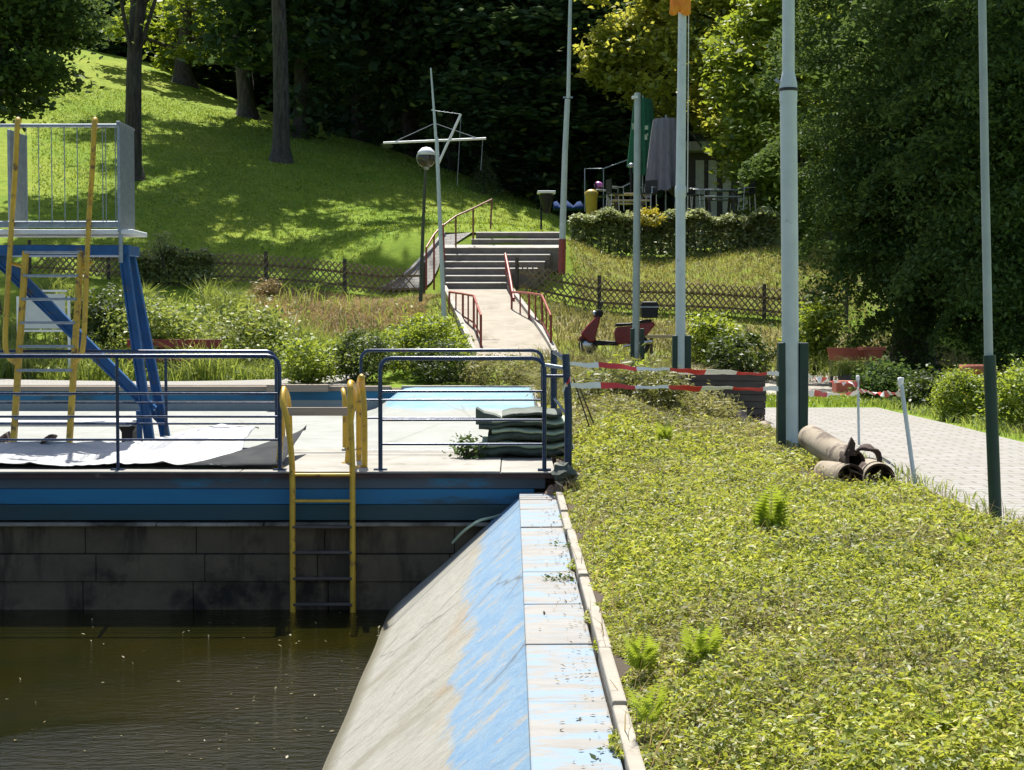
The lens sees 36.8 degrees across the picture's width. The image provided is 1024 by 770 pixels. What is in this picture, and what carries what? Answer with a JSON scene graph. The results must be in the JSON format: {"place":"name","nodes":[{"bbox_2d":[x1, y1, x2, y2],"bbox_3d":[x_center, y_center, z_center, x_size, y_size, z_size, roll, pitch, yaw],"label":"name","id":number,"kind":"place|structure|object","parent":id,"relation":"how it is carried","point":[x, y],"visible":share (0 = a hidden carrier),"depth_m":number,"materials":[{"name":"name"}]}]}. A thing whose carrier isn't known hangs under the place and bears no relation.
{"place":"outdoors","nodes":[
{"label":"outdoors","id":0,"kind":"place"},
{"bbox_2d":[0,372,368,384],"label":"pavement","id":1,"kind":"structure","parent":0,"point":[66,382],"depth_m":33.35,"materials":[{"name":"grey concrete"}]},
{"bbox_2d":[0,609,389,769],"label":"pool water","id":2,"kind":"structure","parent":0,"point":[164,711],"depth_m":11.05,"materials":[{"name":"liquid"}]},
{"bbox_2d":[388,232,471,287],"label":"side path","id":3,"kind":"structure","parent":0,"point":[449,240],"depth_m":49.50,"materials":[{"name":"grey concrete"}]},
{"bbox_2d":[0,45,1023,441],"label":"ground","id":4,"kind":"structure","parent":0,"point":[396,251],"depth_m":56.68,"materials":[{"name":"green plant"}]},
{"bbox_2d":[16,290,70,368],"bbox_3d":[-11.087,-1.207,36.491,1.262,2.093,0.060,0,2,0],"label":"notice board","id":5,"kind":"object","parent":4,"relation":"on","point":[34,312],"visible":0.41,"depth_m":36.46,"materials":[{"name":"white paint"}]},
{"bbox_2d":[0,0,146,315],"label":"maple tree","id":6,"kind":"object","parent":4,"relation":"on","point":[41,28],"visible":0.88,"depth_m":42.91,"materials":[{"name":"green plant"}]},
{"bbox_2d":[0,66,104,123],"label":"hanging branch","id":7,"kind":"object","parent":6,"relation":"attached to","point":[36,99],"visible":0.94,"depth_m":42.60,"materials":[{"name":"green plant"}]},
{"bbox_2d":[57,271,164,358],"bbox_3d":[-10.239,-1.723,39.276,2.689,2.362,2.929,0,2,0],"label":"shrub","id":8,"kind":"object","parent":4,"relation":"on","point":[97,312],"visible":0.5,"depth_m":39.06,"materials":[{"name":"green plant"}]},
{"bbox_2d":[119,0,156,180],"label":"lawn tree","id":9,"kind":"object","parent":4,"relation":"on","point":[135,33],"visible":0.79,"depth_m":59.54,"materials":[{"name":"brown plant"}]},
{"bbox_2d":[94,287,242,366],"bbox_3d":[-8.527,-1.385,38.490,3.881,2.318,3.700,0,2,0],"label":"shrub","id":10,"kind":"object","parent":4,"relation":"on","point":[167,323],"visible":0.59,"depth_m":38.09,"materials":[{"name":"green plant"}]},
{"bbox_2d":[127,339,221,361],"bbox_3d":[-8.197,-0.620,37.231,2.291,0.959,0.550,0,2,0],"label":"red bench","id":11,"kind":"object","parent":4,"relation":"on","point":[179,342],"visible":0.57,"depth_m":37.39,"materials":[{"name":"brown wood"}]},
{"bbox_2d":[95,0,256,88],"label":"lawn tree","id":12,"kind":"object","parent":4,"relation":"on","point":[183,74],"visible":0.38,"depth_m":86.91,"materials":[{"name":"green plant"}]},
{"bbox_2d":[136,243,216,288],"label":"ivy hedge","id":13,"kind":"object","parent":4,"relation":"on","point":[146,264],"visible":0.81,"depth_m":47.37,"materials":[{"name":"green plant"}]},
{"bbox_2d":[0,268,418,380],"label":"weeds","id":14,"kind":"object","parent":4,"relation":"on","point":[215,372],"visible":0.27,"depth_m":39.65,"materials":[{"name":"green plant"}]},
{"bbox_2d":[27,240,425,294],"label":"lattice fence","id":15,"kind":"object","parent":4,"relation":"on","point":[265,265],"visible":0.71,"depth_m":47.86,"materials":[{"name":"brown wood"}]},
{"bbox_2d":[233,30,260,119],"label":"lawn tree","id":16,"kind":"object","parent":4,"relation":"on","point":[246,107],"visible":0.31,"depth_m":79.03,"materials":[{"name":"brown plant"}]},
{"bbox_2d":[192,278,312,365],"bbox_3d":[-6.804,-1.507,39.618,3.881,2.454,3.877,0,2,0],"label":"shrub","id":17,"kind":"object","parent":4,"relation":"on","point":[263,331],"visible":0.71,"depth_m":39.09,"materials":[{"name":"green plant"}]},
{"bbox_2d":[165,42,349,111],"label":"forest tree","id":18,"kind":"object","parent":4,"relation":"on","point":[229,86],"visible":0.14,"depth_m":91.97,"materials":[{"name":"green plant"}]},
{"bbox_2d":[0,384,555,462],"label":"shallow basin","id":19,"kind":"object","parent":4,"relation":"on","point":[322,432],"visible":0.34,"depth_m":29.53,"materials":[{"name":"paint"}]},
{"bbox_2d":[0,419,136,441],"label":"springboard","id":20,"kind":"object","parent":19,"relation":"on","point":[129,431],"visible":0.45,"depth_m":16.75,"materials":[{"name":"white paint"}]},
{"bbox_2d":[269,0,293,163],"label":"lawn tree","id":21,"kind":"object","parent":4,"relation":"on","point":[281,151],"visible":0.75,"depth_m":65.22,"materials":[{"name":"grey plant"}]},
{"bbox_2d":[145,0,422,139],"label":"forest tree","id":22,"kind":"object","parent":4,"relation":"on","point":[306,30],"visible":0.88,"depth_m":72.47,"materials":[{"name":"green plant"}]},
{"bbox_2d":[0,449,579,609],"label":"walkway","id":23,"kind":"structure","parent":4,"relation":"on","point":[158,536],"depth_m":13.96,"materials":[{"name":"concrete"}]},
{"bbox_2d":[0,117,170,443],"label":"diving tower","id":24,"kind":"structure","parent":23,"relation":"on","point":[17,223],"depth_m":16.37,"materials":[{"name":"metal"}]},
{"bbox_2d":[0,424,258,466],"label":"white tarp","id":25,"kind":"object","parent":23,"relation":"on","point":[78,453],"visible":0.92,"depth_m":15.11,"materials":[{"name":"white plastic"}]},
{"bbox_2d":[0,350,277,448],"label":"walkway railing","id":26,"kind":"object","parent":23,"relation":"on","point":[166,403],"visible":0.55,"depth_m":16.16,"materials":[{"name":"metal"}]},
{"bbox_2d":[0,354,286,469],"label":"walkway railing","id":27,"kind":"object","parent":23,"relation":"on","point":[117,393],"visible":1,"depth_m":13.98,"materials":[{"name":"metal"}]},
{"bbox_2d":[182,425,306,465],"bbox_3d":[-2.564,0.576,14.942,0.913,0.255,1.751,0,2,0],"label":"grey tarp","id":28,"kind":"object","parent":23,"relation":"on","point":[264,454],"visible":0.82,"depth_m":14.42,"materials":[{"name":"grey plastic"}]},
{"bbox_2d":[273,380,356,612],"bbox_3d":[-1.810,1.302,14.306,0.811,2.728,0.975,0,2,0],"label":"pool ladder","id":29,"kind":"object","parent":23,"relation":"attached to","point":[351,407],"visible":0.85,"depth_m":13.83,"materials":[{"name":"yellow metal"}]},
{"bbox_2d":[287,407,346,415],"bbox_3d":[-2.037,0.276,16.050,0.754,0.087,0.050,0,2,0],"label":"barrier plank","id":30,"kind":"object","parent":29,"relation":"attached to","point":[317,411],"visible":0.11,"depth_m":16.03,"materials":[{"name":"grey wood"}]},
{"bbox_2d":[355,374,367,468],"bbox_3d":[-1.426,0.328,14.553,0.150,0.898,0.969,0,2,-3],"label":"hand loop","id":31,"kind":"object","parent":23,"relation":"on","point":[361,435],"visible":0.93,"depth_m":14.25,"materials":[{"name":"yellow paint"}]},
{"bbox_2d":[355,349,543,449],"bbox_3d":[-0.633,0.159,16.171,2.024,1.078,0.080,0,2,0],"label":"walkway railing","id":32,"kind":"object","parent":23,"relation":"on","point":[538,352],"visible":0.49,"depth_m":16.15,"materials":[{"name":"blue metal"}]},
{"bbox_2d":[373,356,550,470],"bbox_3d":[-0.451,0.258,13.993,1.610,1.039,0.080,0,2,0],"label":"walkway railing","id":33,"kind":"object","parent":23,"relation":"on","point":[543,391],"visible":1,"depth_m":13.98,"materials":[{"name":"metal"}]},
{"bbox_2d":[442,433,487,458],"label":"leafy weed","id":34,"kind":"object","parent":23,"relation":"on","point":[465,452],"visible":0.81,"depth_m":15.20,"materials":[{"name":"green plant"}]},
{"bbox_2d":[470,406,573,457],"bbox_3d":[0.100,0.472,15.668,1.040,0.519,0.871,0,2,0],"label":"mat stack","id":35,"kind":"object","parent":23,"relation":"on","point":[514,431],"visible":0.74,"depth_m":15.28,"materials":[{"name":"green fabric"}]},
{"bbox_2d":[269,327,349,385],"bbox_3d":[-4.295,-0.533,32.386,1.798,1.388,2.047,0,2,0],"label":"shrub","id":36,"kind":"object","parent":4,"relation":"on","point":[314,365],"visible":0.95,"depth_m":32.41,"materials":[{"name":"green plant"}]},
{"bbox_2d":[222,284,437,339],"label":"dry grass","id":37,"kind":"structure","parent":4,"relation":"on","point":[314,308],"depth_m":43.67,"materials":[{"name":"beige plant"}]},
{"bbox_2d":[268,1,395,148],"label":"forest tree","id":38,"kind":"object","parent":4,"relation":"on","point":[357,126],"visible":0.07,"depth_m":83.16,"materials":[{"name":"green plant"}]},
{"bbox_2d":[327,321,395,383],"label":"clipped shrub","id":39,"kind":"object","parent":4,"relation":"on","point":[363,344],"visible":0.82,"depth_m":33.00,"materials":[{"name":"green plant"}]},
{"bbox_2d":[316,0,462,156],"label":"forest tree","id":40,"kind":"object","parent":4,"relation":"on","point":[406,123],"visible":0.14,"depth_m":79.09,"materials":[{"name":"green plant"}]},
{"bbox_2d":[374,306,474,379],"bbox_3d":[-2.037,-0.846,34.138,2.494,1.819,2.374,0,2,0],"label":"shrub","id":41,"kind":"object","parent":4,"relation":"on","point":[418,328],"visible":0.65,"depth_m":33.85,"materials":[{"name":"green plant"}]},
{"bbox_2d":[416,147,435,301],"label":"globe lamp","id":42,"kind":"object","parent":4,"relation":"on","point":[425,158],"visible":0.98,"depth_m":42.28,"materials":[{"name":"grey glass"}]},
{"bbox_2d":[383,68,485,320],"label":"signal mast","id":43,"kind":"object","parent":4,"relation":"on","point":[441,253],"visible":0.93,"depth_m":40.26,"materials":[{"name":"metal"}]},
{"bbox_2d":[402,331,472,384],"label":"shrub","id":44,"kind":"object","parent":4,"relation":"on","point":[431,373],"visible":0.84,"depth_m":32.84,"materials":[{"name":"green plant"}]},
{"bbox_2d":[342,0,537,173],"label":"forest tree","id":45,"kind":"object","parent":4,"relation":"on","point":[395,48],"visible":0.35,"depth_m":74.60,"materials":[{"name":"green plant"}]},
{"bbox_2d":[3,0,894,199],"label":"forest","id":46,"kind":"object","parent":4,"relation":"on","point":[118,49],"visible":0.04,"depth_m":94.04,"materials":[{"name":"green plant"}]},
{"bbox_2d":[322,493,622,769],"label":"pool wall","id":47,"kind":"structure","parent":4,"relation":"on","point":[464,667],"depth_m":8.32,"materials":[{"name":"paint"}]},
{"bbox_2d":[556,491,645,769],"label":"kerb","id":48,"kind":"structure","parent":47,"relation":"on","point":[616,700],"depth_m":6.89,"materials":[{"name":"concrete"}]},
{"bbox_2d":[467,151,507,198],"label":"young fir","id":49,"kind":"object","parent":4,"relation":"on","point":[485,157],"visible":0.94,"depth_m":66.56,"materials":[{"name":"green plant"}]},
{"bbox_2d":[447,348,544,384],"bbox_3d":[-0.253,-0.301,32.831,2.286,1.005,2.327,0,2,0],"label":"juniper","id":50,"kind":"object","parent":4,"relation":"on","point":[475,374],"visible":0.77,"depth_m":32.37,"materials":[{"name":"green plant"}]},
{"bbox_2d":[380,0,620,197],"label":"forest tree","id":51,"kind":"object","parent":4,"relation":"on","point":[453,57],"visible":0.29,"depth_m":72.06,"materials":[{"name":"green plant"}]},
{"bbox_2d":[444,232,558,288],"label":"stairs","id":52,"kind":"structure","parent":4,"relation":"on","point":[474,265],"depth_m":48.51,"materials":[{"name":"grey concrete"}]},
{"bbox_2d":[445,285,558,357],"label":"ramp","id":53,"kind":"structure","parent":4,"relation":"on","point":[505,325],"depth_m":40.08,"materials":[{"name":"concrete"}]},
{"bbox_2d":[448,291,481,346],"bbox_3d":[-1.138,-1.707,39.681,0.284,1.562,6.739,0,2,-9],"label":"hand rail","id":54,"kind":"object","parent":53,"relation":"on","point":[477,312],"visible":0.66,"depth_m":39.35,"materials":[{"name":"metal"}]},
{"bbox_2d":[511,291,551,342],"bbox_3d":[0.593,-1.646,39.685,0.340,1.683,6.724,0,2,-8],"label":"hand rail","id":55,"kind":"object","parent":53,"relation":"on","point":[546,309],"visible":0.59,"depth_m":39.34,"materials":[{"name":"metal"}]},
{"bbox_2d":[351,0,701,217],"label":"forest tree","id":56,"kind":"object","parent":4,"relation":"on","point":[527,21],"visible":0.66,"depth_m":69.07,"materials":[{"name":"green plant"}]},
{"bbox_2d":[558,0,572,274],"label":"flag pole","id":57,"kind":"object","parent":4,"relation":"on","point":[562,249],"visible":1,"depth_m":46.89,"materials":[{"name":"metal"}]},
{"bbox_2d":[267,37,884,245],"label":"undergrowth","id":58,"kind":"object","parent":4,"relation":"on","point":[331,125],"visible":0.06,"depth_m":72.06,"materials":[{"name":"green plant"}]},
{"bbox_2d":[450,0,729,223],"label":"forest tree","id":59,"kind":"object","parent":4,"relation":"on","point":[577,89],"visible":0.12,"depth_m":70.58,"materials":[{"name":"green plant"}]},
{"bbox_2d":[577,301,658,354],"bbox_3d":[2.467,-1.335,35.976,1.891,1.260,0.780,0,2,0],"label":"motor scooter","id":60,"kind":"object","parent":4,"relation":"on","point":[588,340],"visible":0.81,"depth_m":35.81,"materials":[{"name":"red metal"}]},
{"bbox_2d":[630,92,643,363],"bbox_3d":[2.803,-3.330,34.391,0.302,6.336,0.163,0,2,0],"label":"flag pole","id":61,"kind":"object","parent":4,"relation":"on","point":[636,333],"visible":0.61,"depth_m":34.34,"materials":[{"name":"metal"}]},
{"bbox_2d":[627,95,653,246],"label":"closed parasol","id":62,"kind":"object","parent":4,"relation":"on","point":[647,115],"visible":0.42,"depth_m":58.29,"materials":[{"name":"green fabric"}]},
{"bbox_2d":[644,115,686,250],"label":"closed parasol","id":63,"kind":"object","parent":4,"relation":"on","point":[661,165],"visible":0.64,"depth_m":56.20,"materials":[{"name":"grey fabric"}]},
{"bbox_2d":[568,205,780,258],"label":"hedge","id":64,"kind":"object","parent":4,"relation":"on","point":[581,228],"visible":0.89,"depth_m":53.19,"materials":[{"name":"green plant"}]},
{"bbox_2d":[515,258,848,322],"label":"lattice fence","id":65,"kind":"object","parent":4,"relation":"on","point":[763,309],"visible":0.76,"depth_m":46.89,"materials":[{"name":"brown wood"}]},
{"bbox_2d":[557,0,850,240],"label":"maple tree","id":66,"kind":"object","parent":4,"relation":"on","point":[610,64],"visible":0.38,"depth_m":63.08,"materials":[{"name":"green plant"}]},
{"bbox_2d":[665,308,745,366],"bbox_3d":[4.798,-0.971,36.472,1.878,1.704,1.927,-2,3,-36],"label":"shrub","id":67,"kind":"object","parent":4,"relation":"on","point":[706,326],"visible":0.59,"depth_m":36.27,"materials":[{"name":"green plant"}]},
{"bbox_2d":[699,326,776,380],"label":"shrub","id":68,"kind":"object","parent":4,"relation":"on","point":[741,345],"visible":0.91,"depth_m":34.74,"materials":[{"name":"green plant"}]},
{"bbox_2d":[670,141,854,247],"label":"hut","id":69,"kind":"object","parent":4,"relation":"on","point":[699,159],"visible":0.1,"depth_m":67.16,"materials":[{"name":"grey"}]},
{"bbox_2d":[692,0,877,241],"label":"maple tree","id":70,"kind":"object","parent":4,"relation":"on","point":[743,109],"visible":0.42,"depth_m":56.90,"materials":[{"name":"green plant"}]},
{"bbox_2d":[730,0,1023,379],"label":"beech tree","id":71,"kind":"object","parent":4,"relation":"on","point":[912,324],"visible":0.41,"depth_m":33.84,"materials":[{"name":"green plant"}]},
{"bbox_2d":[733,0,1023,325],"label":"beech tree","id":72,"kind":"object","parent":4,"relation":"on","point":[834,47],"visible":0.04,"depth_m":45.42,"materials":[{"name":"green plant"}]},
{"bbox_2d":[848,351,928,401],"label":"shrub","id":73,"kind":"object","parent":4,"relation":"on","point":[877,375],"visible":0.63,"depth_m":26.33,"materials":[{"name":"green plant"}]},
{"bbox_2d":[812,0,1023,386],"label":"beech tree","id":74,"kind":"object","parent":4,"relation":"on","point":[1005,63],"visible":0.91,"depth_m":29.76,"materials":[{"name":"green plant"}]},
{"bbox_2d":[882,359,958,410],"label":"clipped shrub","id":75,"kind":"object","parent":4,"relation":"on","point":[914,393],"visible":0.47,"depth_m":23.87,"materials":[{"name":"green plant"}]},
{"bbox_2d":[925,360,997,420],"bbox_3d":[6.212,0.154,21.226,1.021,0.983,1.003,0,2,0],"label":"clipped shrub","id":76,"kind":"object","parent":4,"relation":"on","point":[970,385],"visible":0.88,"depth_m":21.06,"materials":[{"name":"green plant"}]},
{"bbox_2d":[958,353,1023,428],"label":"shrub","id":77,"kind":"object","parent":4,"relation":"on","point":[1008,402],"visible":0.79,"depth_m":19.35,"materials":[{"name":"green plant"}]},
{"bbox_2d":[370,287,1016,382],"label":"slope grass","id":78,"kind":"structure","parent":0,"point":[564,307],"depth_m":42.18,"materials":[{"name":"green plant"}]},
{"bbox_2d":[567,238,869,319],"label":"bank grass","id":79,"kind":"structure","parent":0,"point":[643,258],"depth_m":50.34,"materials":[{"name":"green plant"}]},
{"bbox_2d":[692,364,859,394],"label":"yard","id":80,"kind":"structure","parent":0,"point":[815,385],"depth_m":33.55,"materials":[{"name":"grey concrete"}]},
{"bbox_2d":[777,291,849,385],"bbox_3d":[6.480,-0.995,32.970,1.554,2.047,1.514,1,3,26],"label":"shrub","id":81,"kind":"object","parent":80,"relation":"on","point":[815,326],"visible":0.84,"depth_m":32.80,"materials":[{"name":"green plant"}]},
{"bbox_2d":[809,353,900,379],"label":"juniper","id":82,"kind":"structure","parent":80,"relation":"on","point":[842,371],"depth_m":30.12,"materials":[{"name":"green plant"}]},
{"bbox_2d":[540,403,1023,769],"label":"soil","id":83,"kind":"structure","parent":0,"point":[622,666],"depth_m":6.15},
{"bbox_2d":[545,354,571,466],"bbox_3d":[0.418,0.299,13.950,0.263,1.162,0.080,1,3,18],"label":"rail post","id":84,"kind":"object","parent":83,"relation":"on","point":[565,368],"visible":0.98,"depth_m":13.90,"materials":[{"name":"blue metal"}]},
{"bbox_2d":[565,382,777,391],"bbox_3d":[1.562,0.020,14.598,2.623,0.145,0.038,-2,3,-34],"label":"barrier tape","id":85,"kind":"object","parent":84,"relation":"attached to","point":[603,385],"visible":1,"depth_m":14.52,"materials":[{"name":"red plastic"}]},
{"bbox_2d":[570,362,778,375],"bbox_3d":[1.588,-0.148,14.597,2.583,0.178,0.032,-2,3,-34],"label":"barrier tape","id":86,"kind":"object","parent":84,"relation":"attached to","point":[627,367],"visible":1,"depth_m":14.51,"materials":[{"name":"white plastic"}]},
{"bbox_2d":[505,342,751,405],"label":"rough grass","id":87,"kind":"structure","parent":83,"relation":"on","point":[584,359],"depth_m":33.68,"materials":[{"name":"green plant"}]},
{"bbox_2d":[562,353,696,410],"bbox_3d":[1.393,-0.021,18.334,1.666,0.748,1.994,0,2,0],"label":"juniper","id":88,"kind":"object","parent":83,"relation":"on","point":[645,378],"visible":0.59,"depth_m":17.97,"materials":[{"name":"green plant"}]},
{"bbox_2d":[621,631,660,669],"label":"fern","id":89,"kind":"object","parent":83,"relation":"on","point":[635,657],"visible":0.99,"depth_m":6.41,"materials":[{"name":"green plant"}]},
{"bbox_2d":[625,679,668,723],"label":"fern","id":90,"kind":"object","parent":83,"relation":"on","point":[648,707],"visible":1,"depth_m":5.58,"materials":[{"name":"green plant"}]},
{"bbox_2d":[672,12,690,380],"bbox_3d":[2.530,-2.929,22.898,0.278,6.666,0.166,0,2,0],"label":"flag pole","id":91,"kind":"object","parent":83,"relation":"on","point":[681,348],"visible":0.69,"depth_m":22.86,"materials":[{"name":"metal"}]},
{"bbox_2d":[678,612,723,665],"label":"fern","id":92,"kind":"object","parent":83,"relation":"on","point":[697,644],"visible":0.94,"depth_m":6.16,"materials":[{"name":"green plant"}]},
{"bbox_2d":[677,373,752,421],"bbox_3d":[2.216,0.198,19.052,1.487,0.725,1.898,0,2,0],"label":"juniper","id":93,"kind":"object","parent":83,"relation":"on","point":[712,403],"visible":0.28,"depth_m":18.70,"materials":[{"name":"green plant"}]},
{"bbox_2d":[675,373,766,421],"bbox_3d":[2.829,0.163,20.969,1.156,0.640,0.711,0,2,0],"label":"timber stack","id":94,"kind":"object","parent":83,"relation":"on","point":[754,400],"visible":0.44,"depth_m":20.61,"materials":[{"name":"brown wood"}]},
{"bbox_2d":[535,381,1023,769],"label":"ground cover","id":95,"kind":"object","parent":83,"relation":"on","point":[821,556],"depth_m":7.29,"materials":[{"name":"green plant"}]},
{"bbox_2d":[751,481,793,532],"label":"fern","id":96,"kind":"object","parent":95,"relation":"on","point":[775,516],"visible":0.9,"depth_m":9.27,"materials":[{"name":"green plant"}]},
{"bbox_2d":[774,0,808,449],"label":"flag pole","id":97,"kind":"object","parent":83,"relation":"on","point":[792,366],"visible":0.84,"depth_m":15.30,"materials":[{"name":"metal"}]},
{"bbox_2d":[813,460,863,488],"bbox_3d":[2.709,0.751,12.792,0.246,0.277,0.913,0,2,0],"label":"clay pipe","id":98,"kind":"object","parent":83,"relation":"on","point":[834,466],"visible":0.49,"depth_m":12.62,"materials":[{"name":"beige ceramic"}]},
{"bbox_2d":[798,425,864,476],"bbox_3d":[2.759,0.563,13.360,0.235,0.358,1.182,0,2,-6],"label":"clay pipe","id":99,"kind":"object","parent":98,"relation":"on","point":[818,442],"visible":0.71,"depth_m":13.30,"materials":[{"name":"beige ceramic"}]},
{"bbox_2d":[898,377,915,482],"bbox_3d":[3.307,0.381,12.895,0.052,0.891,0.187,-2,3,-41],"label":"stake","id":100,"kind":"object","parent":83,"relation":"in","point":[905,414],"visible":0.9,"depth_m":12.88,"materials":[{"name":"paint"}]},
{"bbox_2d":[839,439,1023,539],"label":"path edge grass","id":101,"kind":"structure","parent":83,"relation":"on","point":[950,493],"depth_m":12.17,"materials":[{"name":"green plant"}]},
{"bbox_2d":[766,391,1020,406],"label":"yard grass","id":102,"kind":"structure","parent":0,"point":[835,399],"depth_m":25.30,"materials":[{"name":"green plant"}]},
{"bbox_2d":[764,408,1023,534],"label":"path","id":103,"kind":"structure","parent":0,"point":[957,454],"depth_m":16.33,"materials":[{"name":"grey concrete"}]},
{"bbox_2d":[978,0,1001,519],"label":"lamp pole","id":104,"kind":"object","parent":103,"relation":"on","point":[992,426],"visible":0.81,"depth_m":10.41,"materials":[{"name":"metal"}]},
{"bbox_2d":[862,396,1023,439],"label":"verge grass","id":105,"kind":"structure","parent":0,"point":[927,409],"depth_m":20.80,"materials":[{"name":"green plant"}]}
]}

